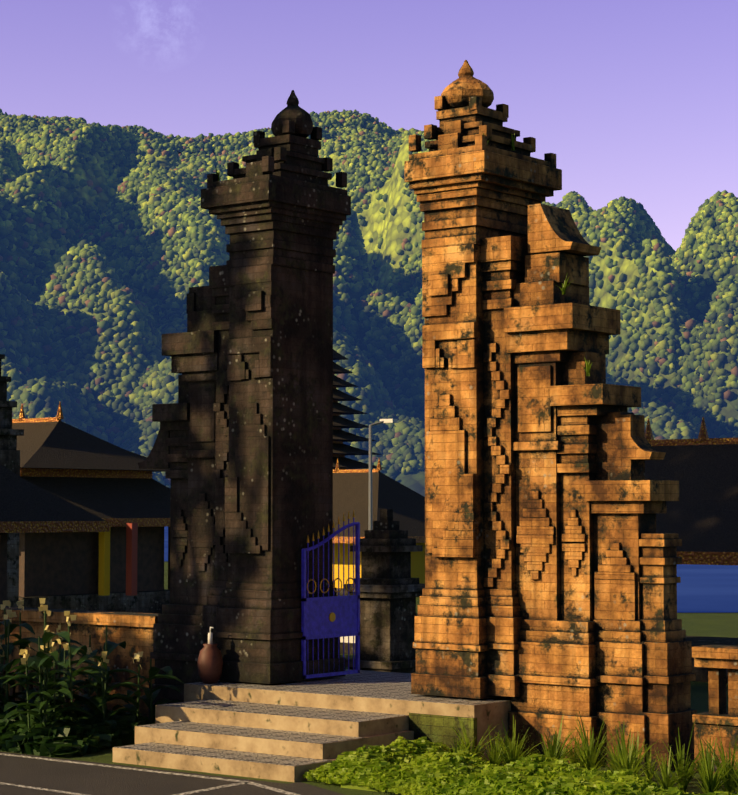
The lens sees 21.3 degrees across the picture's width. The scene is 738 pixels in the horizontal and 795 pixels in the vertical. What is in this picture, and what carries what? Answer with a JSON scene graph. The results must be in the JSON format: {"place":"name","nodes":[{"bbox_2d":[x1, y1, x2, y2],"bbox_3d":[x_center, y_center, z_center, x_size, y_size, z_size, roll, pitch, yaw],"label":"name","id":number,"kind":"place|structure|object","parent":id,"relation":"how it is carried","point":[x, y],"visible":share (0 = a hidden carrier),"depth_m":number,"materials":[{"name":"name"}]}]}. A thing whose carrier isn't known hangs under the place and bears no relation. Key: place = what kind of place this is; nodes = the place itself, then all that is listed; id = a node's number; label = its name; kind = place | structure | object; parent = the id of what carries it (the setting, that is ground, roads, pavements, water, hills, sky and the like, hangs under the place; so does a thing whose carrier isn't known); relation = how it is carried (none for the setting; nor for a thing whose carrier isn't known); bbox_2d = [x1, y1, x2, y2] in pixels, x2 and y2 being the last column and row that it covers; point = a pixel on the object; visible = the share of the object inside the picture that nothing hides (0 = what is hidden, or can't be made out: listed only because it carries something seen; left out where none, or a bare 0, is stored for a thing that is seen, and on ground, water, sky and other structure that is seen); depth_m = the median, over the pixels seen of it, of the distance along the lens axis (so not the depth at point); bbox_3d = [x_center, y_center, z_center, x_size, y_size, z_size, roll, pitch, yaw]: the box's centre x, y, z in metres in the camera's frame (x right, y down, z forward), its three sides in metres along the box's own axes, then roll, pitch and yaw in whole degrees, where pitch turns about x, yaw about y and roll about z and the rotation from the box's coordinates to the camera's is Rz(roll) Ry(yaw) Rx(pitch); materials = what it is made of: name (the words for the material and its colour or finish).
{"place":"outdoors","nodes":[
{"label":"outdoors","id":0,"kind":"place"},
{"bbox_2d":[0,354,23,606],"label":"stone tower","id":1,"kind":"structure","parent":0,"point":[9,456],"depth_m":47.41,"materials":[{"name":"grey stone"}]},
{"bbox_2d":[0,752,343,794],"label":"road","id":2,"kind":"structure","parent":0,"point":[73,777],"depth_m":23.36,"materials":[{"name":"grey asphalt"}]},
{"bbox_2d":[0,753,299,794],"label":"road markings","id":3,"kind":"object","parent":2,"relation":"on","point":[254,784],"visible":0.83,"depth_m":23.33,"materials":[{"name":"paint"}]},
{"bbox_2d":[333,349,383,469],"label":"meru tower","id":4,"kind":"structure","parent":0,"point":[341,450],"depth_m":139.51,"materials":[{"name":"black plant"}]},
{"bbox_2d":[0,128,737,496],"bbox_3d":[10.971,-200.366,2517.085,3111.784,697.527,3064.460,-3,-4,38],"label":"mountain terrain","id":5,"kind":"structure","parent":0,"point":[388,228],"depth_m":2047.06,"materials":[{"name":"green plant"}]},
{"bbox_2d":[177,124,398,153],"bbox_3d":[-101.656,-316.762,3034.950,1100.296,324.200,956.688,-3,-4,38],"label":"trees","id":6,"kind":"object","parent":5,"relation":"on","point":[248,145],"depth_m":2972.25,"materials":[{"name":"green plant"}]},
{"bbox_2d":[0,108,737,488],"bbox_3d":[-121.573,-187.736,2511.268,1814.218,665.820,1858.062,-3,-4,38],"label":"forest trees","id":7,"kind":"object","parent":5,"relation":"on","point":[34,150],"visible":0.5,"depth_m":1945.84,"materials":[{"name":"green plant"}]},
{"bbox_2d":[0,561,737,794],"bbox_3d":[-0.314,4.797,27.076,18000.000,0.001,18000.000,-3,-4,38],"label":"ground","id":8,"kind":"structure","parent":0,"point":[712,624],"depth_m":33.31,"materials":[{"name":"green plant"}]},
{"bbox_2d":[1,659,69,706],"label":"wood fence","id":9,"kind":"object","parent":8,"relation":"on","point":[12,690],"visible":0.06,"depth_m":29.84,"materials":[{"name":"brown wood"}]},
{"bbox_2d":[0,464,109,606],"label":"gazebo","id":10,"kind":"object","parent":8,"relation":"on","point":[26,506],"visible":0.77,"depth_m":39.19,"materials":[{"name":"grey wood"}]},
{"bbox_2d":[0,704,154,757],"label":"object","id":11,"kind":"object","parent":8,"relation":"on","point":[98,733],"visible":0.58,"depth_m":26.51,"materials":[{"name":"green plant"}]},
{"bbox_2d":[12,402,170,613],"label":"pavilion","id":12,"kind":"structure","parent":8,"relation":"on","point":[116,487],"depth_m":55.34,"materials":[{"name":"grey metal"}]},
{"bbox_2d":[98,523,137,595],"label":"pavilion cloths","id":13,"kind":"object","parent":12,"relation":"on","point":[131,561],"visible":0.74,"depth_m":54.04,"materials":[{"name":"yellow fabric"}]},
{"bbox_2d":[0,598,184,734],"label":"canna plants","id":14,"kind":"object","parent":8,"relation":"on","point":[54,695],"visible":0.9,"depth_m":27.32,"materials":[{"name":"green plant"}]},
{"bbox_2d":[138,90,350,719],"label":"left gate tower","id":15,"kind":"structure","parent":8,"relation":"on","point":[242,450],"depth_m":28.73,"materials":[{"name":"stone"}]},
{"bbox_2d":[301,510,359,678],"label":"metal gate","id":16,"kind":"structure","parent":15,"relation":"attached to","point":[333,616],"depth_m":28.88,"materials":[{"name":"metal"}]},
{"bbox_2d":[113,669,510,781],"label":"platform steps","id":17,"kind":"structure","parent":8,"relation":"on","point":[290,731],"depth_m":25.43,"materials":[{"name":"stone"}]},
{"bbox_2d":[197,627,222,683],"bbox_3d":[-2.280,3.696,28.200,0.380,0.807,0.380,-3,-4,38],"label":"soap dispenser","id":18,"kind":"object","parent":17,"relation":"on","point":[210,663],"visible":1,"depth_m":28.07,"materials":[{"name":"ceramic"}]},
{"bbox_2d":[340,636,354,654],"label":"draped pedestal","id":19,"kind":"object","parent":8,"relation":"on","point":[346,645],"visible":0.08,"depth_m":44.28,"materials":[{"name":"orange fabric"}]},
{"bbox_2d":[0,607,737,773],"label":"temple wall","id":20,"kind":"structure","parent":8,"relation":"on","point":[133,631],"depth_m":30.29,"materials":[{"name":"stone"}]},
{"bbox_2d":[333,458,424,595],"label":"shrine hall","id":21,"kind":"structure","parent":8,"relation":"on","point":[351,494],"depth_m":75.13,"materials":[{"name":"grey metal"}]},
{"bbox_2d":[368,419,396,529],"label":"lamp post","id":22,"kind":"object","parent":8,"relation":"on","point":[370,464],"visible":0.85,"depth_m":59.79,"materials":[{"name":"grey metal"},{"name":"white glass"}]},
{"bbox_2d":[344,509,424,672],"bbox_3d":[0.294,3.523,33.308,1.102,3.259,1.099,-3,-4,38],"label":"stone shrine","id":23,"kind":"object","parent":8,"relation":"on","point":[390,589],"visible":0.79,"depth_m":33.04,"materials":[{"name":"grey stone"}]},
{"bbox_2d":[301,736,737,794],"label":"ground cover","id":24,"kind":"object","parent":8,"relation":"on","point":[409,767],"visible":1,"depth_m":22.25,"materials":[{"name":"green plant"}]},
{"bbox_2d":[404,60,696,770],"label":"right gate tower","id":25,"kind":"structure","parent":8,"relation":"on","point":[548,599],"depth_m":25.73,"materials":[{"name":"stone"}]},
{"bbox_2d":[216,133,592,375],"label":"gate weeds","id":26,"kind":"object","parent":25,"relation":"attached to","point":[588,365],"visible":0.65,"depth_m":25.44,"materials":[{"name":"green plant"}]},
{"bbox_2d":[423,711,737,794],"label":"grass tufts","id":27,"kind":"object","parent":8,"relation":"on","point":[588,754],"visible":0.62,"depth_m":22.65,"materials":[{"name":"green plant"}]},
{"bbox_2d":[645,417,737,682],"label":"pavilion","id":28,"kind":"structure","parent":8,"relation":"on","point":[700,517],"depth_m":38.49,"materials":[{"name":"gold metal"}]},
{"bbox_2d":[0,0,737,250],"label":"sky","id":29,"kind":"structure","parent":0,"point":[637,100],"materials":[{"name":"purple"}]},
{"bbox_2d":[164,526,737,612],"bbox_3d":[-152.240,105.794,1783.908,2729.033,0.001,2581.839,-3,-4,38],"label":"lake","id":30,"kind":"structure","parent":0,"point":[707,588],"depth_m":82.06,"materials":[{"name":"liquid"}]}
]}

